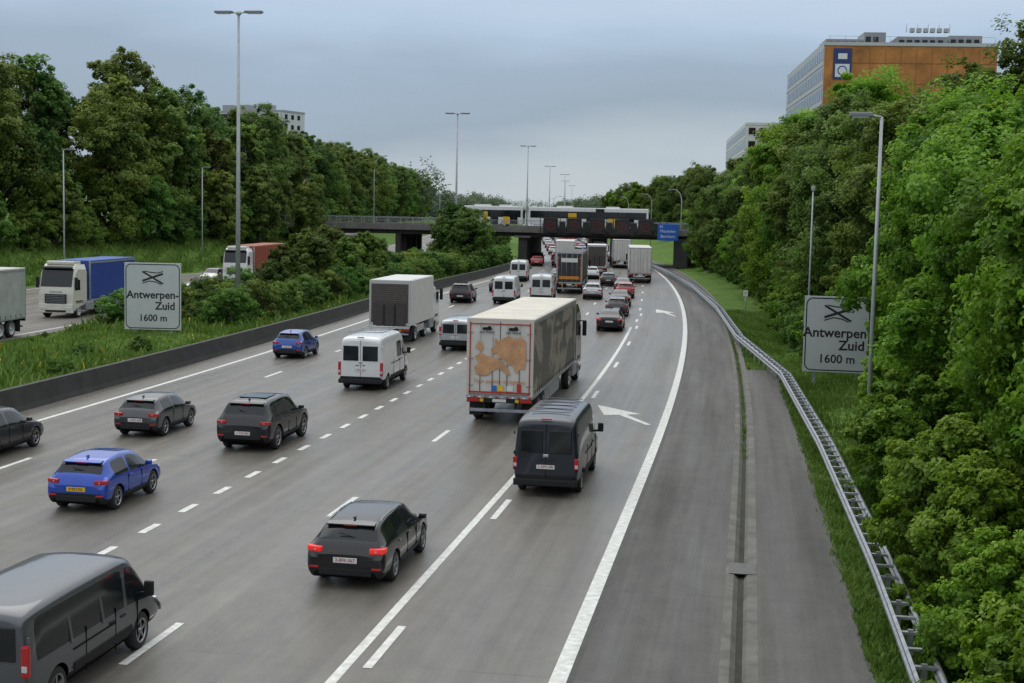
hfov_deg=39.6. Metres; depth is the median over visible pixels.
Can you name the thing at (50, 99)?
tree
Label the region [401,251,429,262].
bush
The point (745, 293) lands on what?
kilometre marker
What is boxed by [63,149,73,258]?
street lamp
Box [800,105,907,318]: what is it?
tree
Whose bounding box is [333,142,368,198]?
tree
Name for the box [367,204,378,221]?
bush
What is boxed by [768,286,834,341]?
shrub
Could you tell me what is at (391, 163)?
tree
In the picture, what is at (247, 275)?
bush
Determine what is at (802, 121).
tree
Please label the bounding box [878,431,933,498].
shrub
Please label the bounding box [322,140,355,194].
tree
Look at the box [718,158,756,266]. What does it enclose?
tree
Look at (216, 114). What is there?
tree
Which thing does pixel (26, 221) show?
bush
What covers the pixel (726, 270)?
shrub
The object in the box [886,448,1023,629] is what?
shrub
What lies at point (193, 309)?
bush
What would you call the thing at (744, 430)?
gutter weeds
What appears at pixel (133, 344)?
bush
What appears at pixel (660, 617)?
hard shoulder
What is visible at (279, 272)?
tree
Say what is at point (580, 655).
shoulder joint
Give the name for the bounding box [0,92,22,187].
tree
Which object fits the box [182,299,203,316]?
bush
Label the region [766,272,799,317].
shrub
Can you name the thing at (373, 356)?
van
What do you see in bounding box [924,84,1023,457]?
tree
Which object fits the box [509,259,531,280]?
van
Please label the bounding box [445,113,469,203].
street lamp
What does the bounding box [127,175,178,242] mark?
bush
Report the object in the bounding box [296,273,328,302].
bush
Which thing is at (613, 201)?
tree
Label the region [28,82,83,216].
tree
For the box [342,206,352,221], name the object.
bush
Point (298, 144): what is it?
tree
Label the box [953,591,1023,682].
shrub
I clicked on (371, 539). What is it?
car
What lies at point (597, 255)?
box truck
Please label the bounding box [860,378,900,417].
shrub
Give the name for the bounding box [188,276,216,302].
bush
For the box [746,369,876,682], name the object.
service pavement
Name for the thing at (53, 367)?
bush
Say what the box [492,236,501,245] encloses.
tree
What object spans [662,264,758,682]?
drainage gutter
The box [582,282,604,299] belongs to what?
car
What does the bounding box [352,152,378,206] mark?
tree
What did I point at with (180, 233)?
bush
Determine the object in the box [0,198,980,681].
ground
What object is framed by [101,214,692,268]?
overpass bridge
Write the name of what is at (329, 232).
tree
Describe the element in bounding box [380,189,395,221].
tree
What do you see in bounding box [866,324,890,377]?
shrub
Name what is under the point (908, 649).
guard rail
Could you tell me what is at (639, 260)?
semi truck
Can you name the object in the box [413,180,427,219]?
tree
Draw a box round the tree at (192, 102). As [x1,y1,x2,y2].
[151,83,225,195]
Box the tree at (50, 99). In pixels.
[0,52,82,241]
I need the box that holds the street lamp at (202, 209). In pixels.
[201,166,209,255]
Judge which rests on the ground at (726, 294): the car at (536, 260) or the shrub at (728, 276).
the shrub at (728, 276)
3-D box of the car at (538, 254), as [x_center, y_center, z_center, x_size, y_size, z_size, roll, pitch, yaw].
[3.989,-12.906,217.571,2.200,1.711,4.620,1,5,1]
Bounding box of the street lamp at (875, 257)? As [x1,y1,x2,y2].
[849,112,882,420]
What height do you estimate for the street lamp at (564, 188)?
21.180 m
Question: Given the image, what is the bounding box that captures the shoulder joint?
[566,246,688,682]
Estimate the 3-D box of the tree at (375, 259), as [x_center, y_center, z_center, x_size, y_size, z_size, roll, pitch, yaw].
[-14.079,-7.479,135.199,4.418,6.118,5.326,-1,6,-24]
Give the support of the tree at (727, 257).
on the ground at (726, 294)
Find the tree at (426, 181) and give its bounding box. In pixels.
[418,173,436,219]
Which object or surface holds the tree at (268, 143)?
on the ground at (726, 294)
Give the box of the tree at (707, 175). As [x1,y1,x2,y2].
[680,164,719,228]
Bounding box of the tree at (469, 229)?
[446,217,491,257]
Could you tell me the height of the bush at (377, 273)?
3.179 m
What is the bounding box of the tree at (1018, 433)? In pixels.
[1008,414,1023,608]
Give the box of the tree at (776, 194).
[759,123,818,281]
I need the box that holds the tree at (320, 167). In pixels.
[288,131,337,213]
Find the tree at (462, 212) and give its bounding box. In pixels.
[442,206,495,253]
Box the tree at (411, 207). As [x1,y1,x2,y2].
[397,175,416,221]
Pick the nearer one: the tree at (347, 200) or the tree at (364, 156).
the tree at (347, 200)
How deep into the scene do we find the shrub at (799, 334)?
77.53 m
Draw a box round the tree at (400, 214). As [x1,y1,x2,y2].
[386,172,406,220]
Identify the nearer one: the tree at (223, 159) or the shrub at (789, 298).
the shrub at (789, 298)
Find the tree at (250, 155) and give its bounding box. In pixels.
[217,122,266,186]
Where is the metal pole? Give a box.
[808,186,814,295]
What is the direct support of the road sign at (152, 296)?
on the ground at (726, 294)
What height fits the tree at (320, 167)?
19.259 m
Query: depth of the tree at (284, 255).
111.03 m
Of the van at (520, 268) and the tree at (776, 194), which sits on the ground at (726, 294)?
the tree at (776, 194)
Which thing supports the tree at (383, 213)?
on the ground at (726, 294)
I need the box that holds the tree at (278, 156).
[226,113,296,209]
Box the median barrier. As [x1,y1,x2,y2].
[0,257,518,411]
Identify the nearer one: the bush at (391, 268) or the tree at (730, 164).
the bush at (391, 268)
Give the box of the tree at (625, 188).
[615,182,633,208]
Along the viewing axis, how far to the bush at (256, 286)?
96.33 m
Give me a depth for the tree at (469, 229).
182.93 m
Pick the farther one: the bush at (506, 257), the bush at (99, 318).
the bush at (506, 257)
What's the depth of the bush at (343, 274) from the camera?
115.70 m
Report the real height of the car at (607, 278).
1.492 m
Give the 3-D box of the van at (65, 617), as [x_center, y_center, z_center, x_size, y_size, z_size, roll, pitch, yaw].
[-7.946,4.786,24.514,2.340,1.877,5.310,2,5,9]
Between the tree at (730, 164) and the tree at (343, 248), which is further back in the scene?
the tree at (730, 164)
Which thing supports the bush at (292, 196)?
on the ground at (726, 294)
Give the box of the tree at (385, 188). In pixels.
[354,147,397,208]
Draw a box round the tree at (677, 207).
[662,169,686,228]
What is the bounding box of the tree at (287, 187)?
[265,156,293,195]
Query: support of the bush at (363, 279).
on the ground at (726, 294)
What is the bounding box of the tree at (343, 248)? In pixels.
[333,236,377,278]
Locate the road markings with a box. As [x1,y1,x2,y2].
[0,235,686,682]
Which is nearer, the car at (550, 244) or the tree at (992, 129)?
the tree at (992, 129)
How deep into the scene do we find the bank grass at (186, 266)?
166.08 m
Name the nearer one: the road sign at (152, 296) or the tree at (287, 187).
the road sign at (152, 296)
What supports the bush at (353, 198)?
on the ground at (726, 294)
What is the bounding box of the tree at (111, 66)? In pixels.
[71,46,182,172]
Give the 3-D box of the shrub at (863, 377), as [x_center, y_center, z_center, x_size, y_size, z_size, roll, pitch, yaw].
[14.414,1.864,50.802,4.271,4.014,3.828,3,6,23]
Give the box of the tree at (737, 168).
[734,145,757,171]
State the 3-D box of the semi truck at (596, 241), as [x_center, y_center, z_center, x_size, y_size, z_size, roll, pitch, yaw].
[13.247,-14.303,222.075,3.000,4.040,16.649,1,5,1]
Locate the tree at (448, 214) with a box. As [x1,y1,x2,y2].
[431,201,494,252]
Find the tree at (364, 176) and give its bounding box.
[352,156,379,209]
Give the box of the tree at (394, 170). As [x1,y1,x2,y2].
[391,168,409,221]
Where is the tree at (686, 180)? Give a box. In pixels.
[672,162,703,226]
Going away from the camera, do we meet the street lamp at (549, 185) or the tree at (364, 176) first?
the tree at (364, 176)
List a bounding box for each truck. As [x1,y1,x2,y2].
[0,267,25,338]
[36,256,134,317]
[221,243,283,279]
[333,233,362,242]
[369,274,442,340]
[466,297,586,417]
[555,239,576,267]
[556,249,590,292]
[586,238,606,247]
[587,243,607,271]
[608,239,631,267]
[626,245,651,282]
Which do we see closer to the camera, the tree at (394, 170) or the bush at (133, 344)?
the bush at (133, 344)
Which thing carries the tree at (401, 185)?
on the ground at (726, 294)
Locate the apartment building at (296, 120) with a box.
[218,104,304,135]
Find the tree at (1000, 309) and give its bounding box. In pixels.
[940,130,1023,507]
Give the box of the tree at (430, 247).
[426,216,446,251]
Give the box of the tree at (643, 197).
[632,186,654,214]
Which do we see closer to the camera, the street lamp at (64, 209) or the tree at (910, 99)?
the tree at (910, 99)
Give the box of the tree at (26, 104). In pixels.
[7,71,71,205]
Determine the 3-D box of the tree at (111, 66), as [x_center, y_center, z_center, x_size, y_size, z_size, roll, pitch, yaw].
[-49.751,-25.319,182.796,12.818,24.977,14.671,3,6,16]
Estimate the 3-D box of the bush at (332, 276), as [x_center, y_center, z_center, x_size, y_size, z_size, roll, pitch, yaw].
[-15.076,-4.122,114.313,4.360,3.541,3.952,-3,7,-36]
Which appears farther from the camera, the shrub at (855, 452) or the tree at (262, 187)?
the tree at (262, 187)
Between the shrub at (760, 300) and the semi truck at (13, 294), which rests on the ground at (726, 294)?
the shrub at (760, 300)
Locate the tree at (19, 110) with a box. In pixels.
[0,82,32,178]
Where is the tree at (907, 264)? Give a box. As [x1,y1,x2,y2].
[864,101,980,363]
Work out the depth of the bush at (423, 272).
145.53 m
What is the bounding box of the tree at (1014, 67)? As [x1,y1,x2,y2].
[946,13,1023,102]
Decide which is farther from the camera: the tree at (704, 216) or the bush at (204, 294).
the tree at (704, 216)
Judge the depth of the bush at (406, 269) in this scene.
135.76 m
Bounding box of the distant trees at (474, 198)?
[71,156,605,216]
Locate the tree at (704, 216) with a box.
[688,185,717,272]
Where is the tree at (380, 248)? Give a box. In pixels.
[361,243,388,265]
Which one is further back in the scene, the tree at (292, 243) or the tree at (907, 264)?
the tree at (292, 243)
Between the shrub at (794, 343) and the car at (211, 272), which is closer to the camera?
the shrub at (794, 343)
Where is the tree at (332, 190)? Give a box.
[307,145,350,203]
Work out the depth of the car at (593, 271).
168.78 m
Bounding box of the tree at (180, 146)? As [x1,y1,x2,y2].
[138,84,206,238]
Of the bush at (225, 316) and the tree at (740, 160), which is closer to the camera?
the bush at (225, 316)
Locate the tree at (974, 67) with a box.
[928,53,1013,106]
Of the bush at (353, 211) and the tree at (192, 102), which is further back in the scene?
the bush at (353, 211)
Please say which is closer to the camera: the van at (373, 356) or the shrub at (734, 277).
the van at (373, 356)
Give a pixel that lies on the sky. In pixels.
(608, 94)
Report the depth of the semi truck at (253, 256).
143.74 m
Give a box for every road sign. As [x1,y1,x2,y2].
[124,262,180,333]
[657,224,678,240]
[802,296,870,383]
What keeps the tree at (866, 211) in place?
on the ground at (726, 294)
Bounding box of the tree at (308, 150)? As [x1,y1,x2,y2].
[293,143,323,207]
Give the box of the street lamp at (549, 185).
[545,166,555,206]
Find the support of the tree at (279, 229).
on the ground at (726, 294)
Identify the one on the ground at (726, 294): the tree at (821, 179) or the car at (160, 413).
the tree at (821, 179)
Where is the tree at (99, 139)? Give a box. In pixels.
[62,89,163,227]
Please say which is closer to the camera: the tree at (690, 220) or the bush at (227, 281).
the bush at (227, 281)
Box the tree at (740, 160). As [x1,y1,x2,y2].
[733,157,745,169]
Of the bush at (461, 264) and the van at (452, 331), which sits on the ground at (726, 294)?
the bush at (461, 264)
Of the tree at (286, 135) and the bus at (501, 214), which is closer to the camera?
the bus at (501, 214)
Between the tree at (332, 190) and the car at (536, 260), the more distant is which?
the tree at (332, 190)
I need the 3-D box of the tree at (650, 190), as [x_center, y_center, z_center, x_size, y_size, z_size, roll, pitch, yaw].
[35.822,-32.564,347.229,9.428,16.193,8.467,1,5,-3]
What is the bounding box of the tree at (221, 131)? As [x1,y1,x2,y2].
[186,108,232,188]
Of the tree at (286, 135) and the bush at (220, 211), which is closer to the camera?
the bush at (220, 211)
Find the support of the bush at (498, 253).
on the ground at (726, 294)
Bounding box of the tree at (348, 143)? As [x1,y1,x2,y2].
[341,141,358,151]
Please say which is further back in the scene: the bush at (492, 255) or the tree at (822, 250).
the bush at (492, 255)
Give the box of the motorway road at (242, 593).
[0,213,682,682]
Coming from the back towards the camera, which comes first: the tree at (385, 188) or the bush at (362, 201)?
the tree at (385, 188)
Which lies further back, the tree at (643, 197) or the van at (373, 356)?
the tree at (643, 197)
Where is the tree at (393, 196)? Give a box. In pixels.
[379,159,400,213]
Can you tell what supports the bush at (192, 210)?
on the ground at (726, 294)
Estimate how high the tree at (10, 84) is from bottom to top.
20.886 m
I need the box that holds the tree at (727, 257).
[715,162,763,263]
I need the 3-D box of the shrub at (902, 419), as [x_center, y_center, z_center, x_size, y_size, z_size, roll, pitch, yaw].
[11.211,3.005,39.056,4.302,4.210,3.995,6,7,44]
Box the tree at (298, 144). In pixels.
[270,126,311,199]
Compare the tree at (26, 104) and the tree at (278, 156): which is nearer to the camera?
the tree at (26, 104)
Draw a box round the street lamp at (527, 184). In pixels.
[520,145,535,225]
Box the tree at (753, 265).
[736,120,791,294]
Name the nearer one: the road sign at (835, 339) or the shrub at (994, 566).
the shrub at (994, 566)
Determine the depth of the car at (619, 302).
110.04 m
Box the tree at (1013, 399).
[998,282,1023,415]
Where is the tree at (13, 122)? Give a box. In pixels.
[0,52,52,203]
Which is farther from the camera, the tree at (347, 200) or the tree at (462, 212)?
the tree at (347, 200)
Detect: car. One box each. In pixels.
[0,406,43,450]
[48,448,160,508]
[114,391,196,435]
[199,268,222,280]
[217,392,308,448]
[273,329,318,357]
[308,500,427,580]
[449,282,476,302]
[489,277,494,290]
[530,256,543,265]
[532,252,544,262]
[546,243,554,250]
[547,246,554,253]
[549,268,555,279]
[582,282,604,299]
[588,266,600,278]
[596,308,626,330]
[599,272,617,285]
[605,296,630,315]
[609,289,632,306]
[613,277,633,288]
[614,282,635,297]
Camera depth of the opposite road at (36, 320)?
98.61 m
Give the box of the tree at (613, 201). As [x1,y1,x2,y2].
[608,187,624,206]
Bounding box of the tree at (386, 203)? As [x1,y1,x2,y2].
[369,153,392,210]
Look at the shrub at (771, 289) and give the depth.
104.74 m
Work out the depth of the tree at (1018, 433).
19.67 m
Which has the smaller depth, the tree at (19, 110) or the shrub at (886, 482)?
the shrub at (886, 482)
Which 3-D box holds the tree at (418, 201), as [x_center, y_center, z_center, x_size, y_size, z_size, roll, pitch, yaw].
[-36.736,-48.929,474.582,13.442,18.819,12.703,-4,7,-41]
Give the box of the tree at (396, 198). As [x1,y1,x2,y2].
[384,168,399,221]
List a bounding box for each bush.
[0,190,21,245]
[4,197,55,253]
[29,171,93,246]
[45,355,74,375]
[67,341,102,356]
[74,206,105,244]
[82,180,144,243]
[94,287,124,325]
[94,315,109,323]
[125,334,157,352]
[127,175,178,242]
[156,206,197,244]
[173,204,208,239]
[181,280,199,308]
[181,283,207,302]
[181,303,203,321]
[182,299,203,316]
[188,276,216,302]
[195,186,235,243]
[196,284,266,326]
[199,286,261,321]
[202,273,232,300]
[214,181,263,241]
[215,278,243,288]
[224,266,254,283]
[238,278,286,319]
[240,292,258,317]
[253,280,302,316]
[270,278,307,312]
[272,194,294,233]
[277,214,289,236]
[287,193,308,209]
[289,232,341,290]
[292,281,323,309]
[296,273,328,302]
[308,279,331,299]
[312,268,351,300]
[317,194,348,220]
[320,197,339,220]
[321,203,331,220]
[328,265,361,298]
[338,196,364,221]
[340,264,370,295]
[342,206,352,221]
[351,196,364,220]
[358,197,372,221]
[364,267,383,292]
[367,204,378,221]
[380,268,390,275]
[382,263,406,274]
[386,261,414,274]
[388,251,415,266]
[399,257,418,265]
[400,262,422,274]
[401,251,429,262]
[403,267,419,274]
[408,247,421,256]
[409,259,435,277]
[410,251,427,257]
[412,264,425,274]
[416,258,443,278]
[419,251,457,276]
[425,258,444,277]
[440,252,464,275]
[443,256,468,274]
[449,248,467,261]
[461,255,479,270]
[463,258,480,272]
[471,254,489,270]
[474,248,499,268]
[486,246,501,266]
[496,245,512,263]
[496,247,510,254]
[496,250,509,264]
[500,251,510,263]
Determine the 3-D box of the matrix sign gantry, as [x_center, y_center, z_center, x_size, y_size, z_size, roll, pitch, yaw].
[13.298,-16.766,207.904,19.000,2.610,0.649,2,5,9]
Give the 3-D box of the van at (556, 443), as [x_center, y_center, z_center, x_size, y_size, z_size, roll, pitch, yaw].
[1.428,3.013,43.139,2.320,2.336,5.910,2,5,9]
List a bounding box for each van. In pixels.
[0,552,160,682]
[338,326,410,388]
[439,315,470,348]
[492,275,522,302]
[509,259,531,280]
[513,397,603,491]
[530,271,558,297]
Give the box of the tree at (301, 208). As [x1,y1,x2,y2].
[289,180,326,234]
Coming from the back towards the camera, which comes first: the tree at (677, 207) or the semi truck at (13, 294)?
the tree at (677, 207)
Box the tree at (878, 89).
[782,64,915,127]
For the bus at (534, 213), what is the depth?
212.18 m
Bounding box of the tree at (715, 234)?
[702,163,745,266]
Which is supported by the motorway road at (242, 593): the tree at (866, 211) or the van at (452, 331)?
the van at (452, 331)
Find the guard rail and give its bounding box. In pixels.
[652,263,947,682]
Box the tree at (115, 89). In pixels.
[65,72,187,239]
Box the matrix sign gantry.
[539,216,668,236]
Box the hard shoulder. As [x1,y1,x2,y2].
[573,242,734,682]
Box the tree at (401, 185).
[389,167,415,222]
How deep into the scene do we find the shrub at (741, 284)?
139.87 m
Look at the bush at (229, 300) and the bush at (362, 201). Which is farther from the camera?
the bush at (362, 201)
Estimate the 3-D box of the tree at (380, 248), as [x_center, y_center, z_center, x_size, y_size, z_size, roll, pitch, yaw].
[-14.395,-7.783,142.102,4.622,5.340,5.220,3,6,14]
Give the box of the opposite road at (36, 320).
[0,224,486,341]
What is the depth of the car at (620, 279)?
142.99 m
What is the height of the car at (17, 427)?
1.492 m
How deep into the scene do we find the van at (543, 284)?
125.19 m
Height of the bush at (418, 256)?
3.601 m
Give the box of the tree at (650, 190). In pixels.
[645,175,664,221]
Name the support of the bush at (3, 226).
on the ground at (726, 294)
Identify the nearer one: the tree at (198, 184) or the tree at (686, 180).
the tree at (198, 184)
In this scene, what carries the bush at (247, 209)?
on the ground at (726, 294)
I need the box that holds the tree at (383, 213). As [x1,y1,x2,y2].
[377,176,390,221]
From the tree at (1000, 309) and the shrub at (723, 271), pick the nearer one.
the tree at (1000, 309)
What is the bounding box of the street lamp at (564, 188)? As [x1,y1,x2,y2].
[560,174,569,205]
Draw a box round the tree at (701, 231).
[694,169,736,260]
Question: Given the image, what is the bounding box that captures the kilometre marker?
[743,290,747,320]
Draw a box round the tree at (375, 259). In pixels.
[350,231,388,270]
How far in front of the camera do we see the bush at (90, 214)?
161.51 m
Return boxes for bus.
[464,204,524,225]
[528,206,649,228]
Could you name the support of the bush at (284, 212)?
on the ground at (726, 294)
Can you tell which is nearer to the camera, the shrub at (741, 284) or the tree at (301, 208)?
the shrub at (741, 284)
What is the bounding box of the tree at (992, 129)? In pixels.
[866,102,1023,426]
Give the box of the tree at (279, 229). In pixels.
[240,163,283,242]
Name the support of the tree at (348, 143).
on the ground at (726, 294)
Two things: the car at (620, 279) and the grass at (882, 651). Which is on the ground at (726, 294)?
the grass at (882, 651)
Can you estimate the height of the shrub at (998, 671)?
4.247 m
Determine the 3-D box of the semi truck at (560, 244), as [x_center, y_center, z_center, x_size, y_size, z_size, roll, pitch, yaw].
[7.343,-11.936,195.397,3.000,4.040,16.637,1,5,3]
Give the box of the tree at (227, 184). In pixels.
[203,170,248,242]
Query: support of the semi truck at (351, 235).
on the opposite road at (36, 320)
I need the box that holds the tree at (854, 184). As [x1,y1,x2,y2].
[819,95,934,296]
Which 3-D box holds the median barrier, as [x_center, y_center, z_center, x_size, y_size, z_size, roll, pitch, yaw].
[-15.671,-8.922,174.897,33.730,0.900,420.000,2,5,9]
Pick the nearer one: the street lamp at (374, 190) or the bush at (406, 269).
the bush at (406, 269)
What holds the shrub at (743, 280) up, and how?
on the ground at (726, 294)
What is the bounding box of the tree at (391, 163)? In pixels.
[385,160,397,215]
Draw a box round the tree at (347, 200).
[323,143,351,209]
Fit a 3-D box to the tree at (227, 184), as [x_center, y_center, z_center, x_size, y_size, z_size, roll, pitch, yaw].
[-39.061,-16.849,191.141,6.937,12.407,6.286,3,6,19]
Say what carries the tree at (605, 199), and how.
on the ground at (726, 294)
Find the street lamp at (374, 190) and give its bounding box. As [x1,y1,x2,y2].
[373,156,386,235]
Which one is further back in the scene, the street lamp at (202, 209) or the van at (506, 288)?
the street lamp at (202, 209)
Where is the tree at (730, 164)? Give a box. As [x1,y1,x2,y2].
[719,158,738,174]
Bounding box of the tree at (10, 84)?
[0,74,32,204]
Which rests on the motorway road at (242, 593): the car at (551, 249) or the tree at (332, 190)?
the car at (551, 249)
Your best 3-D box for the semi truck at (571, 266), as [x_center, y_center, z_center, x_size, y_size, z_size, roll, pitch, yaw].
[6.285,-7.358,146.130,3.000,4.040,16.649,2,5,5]
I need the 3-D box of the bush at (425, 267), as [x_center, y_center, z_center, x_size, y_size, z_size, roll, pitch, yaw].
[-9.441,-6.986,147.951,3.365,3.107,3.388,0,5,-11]
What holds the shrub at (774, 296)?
on the ground at (726, 294)
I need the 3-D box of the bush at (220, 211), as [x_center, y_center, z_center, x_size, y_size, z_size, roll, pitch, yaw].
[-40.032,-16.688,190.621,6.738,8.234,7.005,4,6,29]
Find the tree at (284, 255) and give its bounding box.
[253,243,309,286]
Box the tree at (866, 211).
[860,74,986,272]
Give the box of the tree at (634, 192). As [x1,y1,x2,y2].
[619,181,643,227]
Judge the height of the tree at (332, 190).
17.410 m
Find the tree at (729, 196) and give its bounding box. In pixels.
[724,124,784,259]
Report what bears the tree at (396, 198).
on the ground at (726, 294)
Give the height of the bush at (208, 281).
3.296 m
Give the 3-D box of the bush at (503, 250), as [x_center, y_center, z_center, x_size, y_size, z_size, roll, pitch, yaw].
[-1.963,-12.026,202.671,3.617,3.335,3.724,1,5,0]
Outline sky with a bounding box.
[0,0,1023,207]
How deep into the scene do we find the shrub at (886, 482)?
32.94 m
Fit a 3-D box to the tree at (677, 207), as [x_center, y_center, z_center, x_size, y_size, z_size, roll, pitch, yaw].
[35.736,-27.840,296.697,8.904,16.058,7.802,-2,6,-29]
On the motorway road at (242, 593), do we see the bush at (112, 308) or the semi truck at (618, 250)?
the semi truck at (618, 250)
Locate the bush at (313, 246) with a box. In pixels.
[289,232,341,290]
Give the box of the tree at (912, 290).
[896,97,1020,399]
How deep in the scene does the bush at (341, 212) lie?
274.31 m
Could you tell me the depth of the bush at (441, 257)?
157.07 m
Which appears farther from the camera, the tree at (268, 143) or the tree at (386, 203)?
the tree at (386, 203)
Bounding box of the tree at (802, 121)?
[745,108,822,281]
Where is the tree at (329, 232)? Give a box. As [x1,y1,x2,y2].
[312,224,349,258]
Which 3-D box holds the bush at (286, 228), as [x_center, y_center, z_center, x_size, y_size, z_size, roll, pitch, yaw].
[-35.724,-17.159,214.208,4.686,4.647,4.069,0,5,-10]
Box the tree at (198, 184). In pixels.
[153,121,213,230]
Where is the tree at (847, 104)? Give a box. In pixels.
[778,89,886,290]
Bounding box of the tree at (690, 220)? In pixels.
[678,197,707,269]
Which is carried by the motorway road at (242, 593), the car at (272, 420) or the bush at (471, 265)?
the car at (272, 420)
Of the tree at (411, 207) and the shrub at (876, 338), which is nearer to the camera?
the shrub at (876, 338)
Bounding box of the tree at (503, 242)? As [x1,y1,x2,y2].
[501,236,507,247]
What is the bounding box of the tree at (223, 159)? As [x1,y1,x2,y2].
[188,127,235,213]
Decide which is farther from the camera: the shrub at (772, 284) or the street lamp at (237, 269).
the shrub at (772, 284)
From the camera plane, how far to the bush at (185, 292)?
100.16 m
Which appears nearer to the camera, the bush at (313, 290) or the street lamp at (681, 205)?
the bush at (313, 290)
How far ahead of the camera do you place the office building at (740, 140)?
386.55 m
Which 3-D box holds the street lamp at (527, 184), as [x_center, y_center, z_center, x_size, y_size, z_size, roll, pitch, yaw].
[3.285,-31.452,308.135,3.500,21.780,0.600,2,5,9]
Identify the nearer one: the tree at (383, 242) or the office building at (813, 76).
the tree at (383, 242)
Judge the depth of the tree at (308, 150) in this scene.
251.80 m
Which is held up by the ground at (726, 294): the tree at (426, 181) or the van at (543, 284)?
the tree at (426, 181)
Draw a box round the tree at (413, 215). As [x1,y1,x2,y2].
[408,170,424,220]
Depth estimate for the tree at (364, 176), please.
329.24 m
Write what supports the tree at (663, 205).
on the ground at (726, 294)
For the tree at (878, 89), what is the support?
on the ground at (726, 294)
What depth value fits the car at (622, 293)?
121.00 m
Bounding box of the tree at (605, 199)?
[600,188,613,207]
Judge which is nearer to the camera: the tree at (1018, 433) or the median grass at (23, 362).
the tree at (1018, 433)
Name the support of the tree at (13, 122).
on the ground at (726, 294)
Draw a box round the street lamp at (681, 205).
[668,189,681,228]
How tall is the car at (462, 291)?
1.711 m
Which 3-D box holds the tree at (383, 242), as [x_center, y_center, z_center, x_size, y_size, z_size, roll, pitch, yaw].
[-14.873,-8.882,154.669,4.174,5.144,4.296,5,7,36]
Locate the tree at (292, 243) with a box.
[275,227,339,271]
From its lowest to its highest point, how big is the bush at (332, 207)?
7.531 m
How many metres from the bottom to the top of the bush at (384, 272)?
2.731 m
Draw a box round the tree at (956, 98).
[826,72,1019,338]
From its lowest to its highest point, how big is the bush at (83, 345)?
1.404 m
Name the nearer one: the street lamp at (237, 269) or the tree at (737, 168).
the street lamp at (237, 269)
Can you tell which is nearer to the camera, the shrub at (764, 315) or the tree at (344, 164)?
the shrub at (764, 315)
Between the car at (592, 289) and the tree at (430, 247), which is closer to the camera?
the car at (592, 289)
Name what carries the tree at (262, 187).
on the ground at (726, 294)
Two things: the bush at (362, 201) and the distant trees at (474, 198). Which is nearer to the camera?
the bush at (362, 201)
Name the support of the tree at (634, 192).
on the ground at (726, 294)
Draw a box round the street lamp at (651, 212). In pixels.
[641,193,651,244]
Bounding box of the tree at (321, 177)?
[292,139,326,190]
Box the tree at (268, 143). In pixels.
[222,101,297,203]
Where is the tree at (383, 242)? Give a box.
[376,237,392,256]
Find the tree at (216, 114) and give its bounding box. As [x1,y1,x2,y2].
[188,104,235,156]
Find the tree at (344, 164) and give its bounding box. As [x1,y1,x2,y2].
[330,149,349,194]
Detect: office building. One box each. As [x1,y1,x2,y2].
[725,122,779,169]
[786,24,996,118]
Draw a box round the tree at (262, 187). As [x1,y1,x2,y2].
[240,167,281,243]
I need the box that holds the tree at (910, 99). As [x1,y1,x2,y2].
[888,85,932,109]
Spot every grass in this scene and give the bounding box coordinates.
[0,233,307,285]
[0,271,465,389]
[726,308,986,682]
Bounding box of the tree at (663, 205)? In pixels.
[652,175,680,223]
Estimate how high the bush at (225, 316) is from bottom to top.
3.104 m
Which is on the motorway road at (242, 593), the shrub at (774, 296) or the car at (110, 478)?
the car at (110, 478)
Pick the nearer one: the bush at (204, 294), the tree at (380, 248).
the bush at (204, 294)
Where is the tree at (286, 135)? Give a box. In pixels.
[274,129,304,201]
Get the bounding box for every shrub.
[709,254,719,273]
[718,263,730,275]
[718,263,730,278]
[725,265,731,281]
[728,259,744,285]
[737,273,751,296]
[741,275,752,297]
[744,279,755,296]
[753,288,763,304]
[759,270,804,327]
[759,279,772,296]
[761,285,781,318]
[763,276,776,305]
[764,273,805,329]
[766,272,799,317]
[767,282,783,294]
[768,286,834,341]
[769,292,824,341]
[783,310,804,350]
[790,291,861,356]
[835,374,989,502]
[840,360,960,491]
[852,338,936,419]
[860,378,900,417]
[861,412,1023,589]
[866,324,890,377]
[876,427,1022,555]
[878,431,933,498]
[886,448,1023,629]
[910,599,1023,682]
[912,525,1023,679]
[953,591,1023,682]
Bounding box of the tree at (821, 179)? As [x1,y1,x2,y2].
[770,107,873,296]
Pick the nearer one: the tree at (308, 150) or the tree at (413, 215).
the tree at (308, 150)
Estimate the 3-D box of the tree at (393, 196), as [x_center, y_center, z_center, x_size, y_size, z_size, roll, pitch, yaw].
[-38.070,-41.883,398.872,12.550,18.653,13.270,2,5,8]
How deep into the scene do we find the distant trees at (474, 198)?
596.35 m
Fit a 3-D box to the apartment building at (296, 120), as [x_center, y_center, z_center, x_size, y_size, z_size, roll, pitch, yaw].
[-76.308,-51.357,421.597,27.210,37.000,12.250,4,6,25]
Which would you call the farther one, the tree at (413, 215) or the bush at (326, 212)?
the tree at (413, 215)
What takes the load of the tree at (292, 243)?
on the ground at (726, 294)
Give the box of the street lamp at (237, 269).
[214,10,262,290]
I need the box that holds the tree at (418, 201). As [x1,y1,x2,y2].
[400,166,424,220]
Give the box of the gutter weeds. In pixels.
[728,331,747,458]
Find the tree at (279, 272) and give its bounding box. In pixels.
[254,260,300,288]
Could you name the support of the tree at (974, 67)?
on the ground at (726, 294)
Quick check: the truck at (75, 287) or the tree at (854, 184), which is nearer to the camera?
the tree at (854, 184)
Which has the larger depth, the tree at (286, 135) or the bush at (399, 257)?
the tree at (286, 135)
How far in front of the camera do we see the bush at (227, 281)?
111.19 m

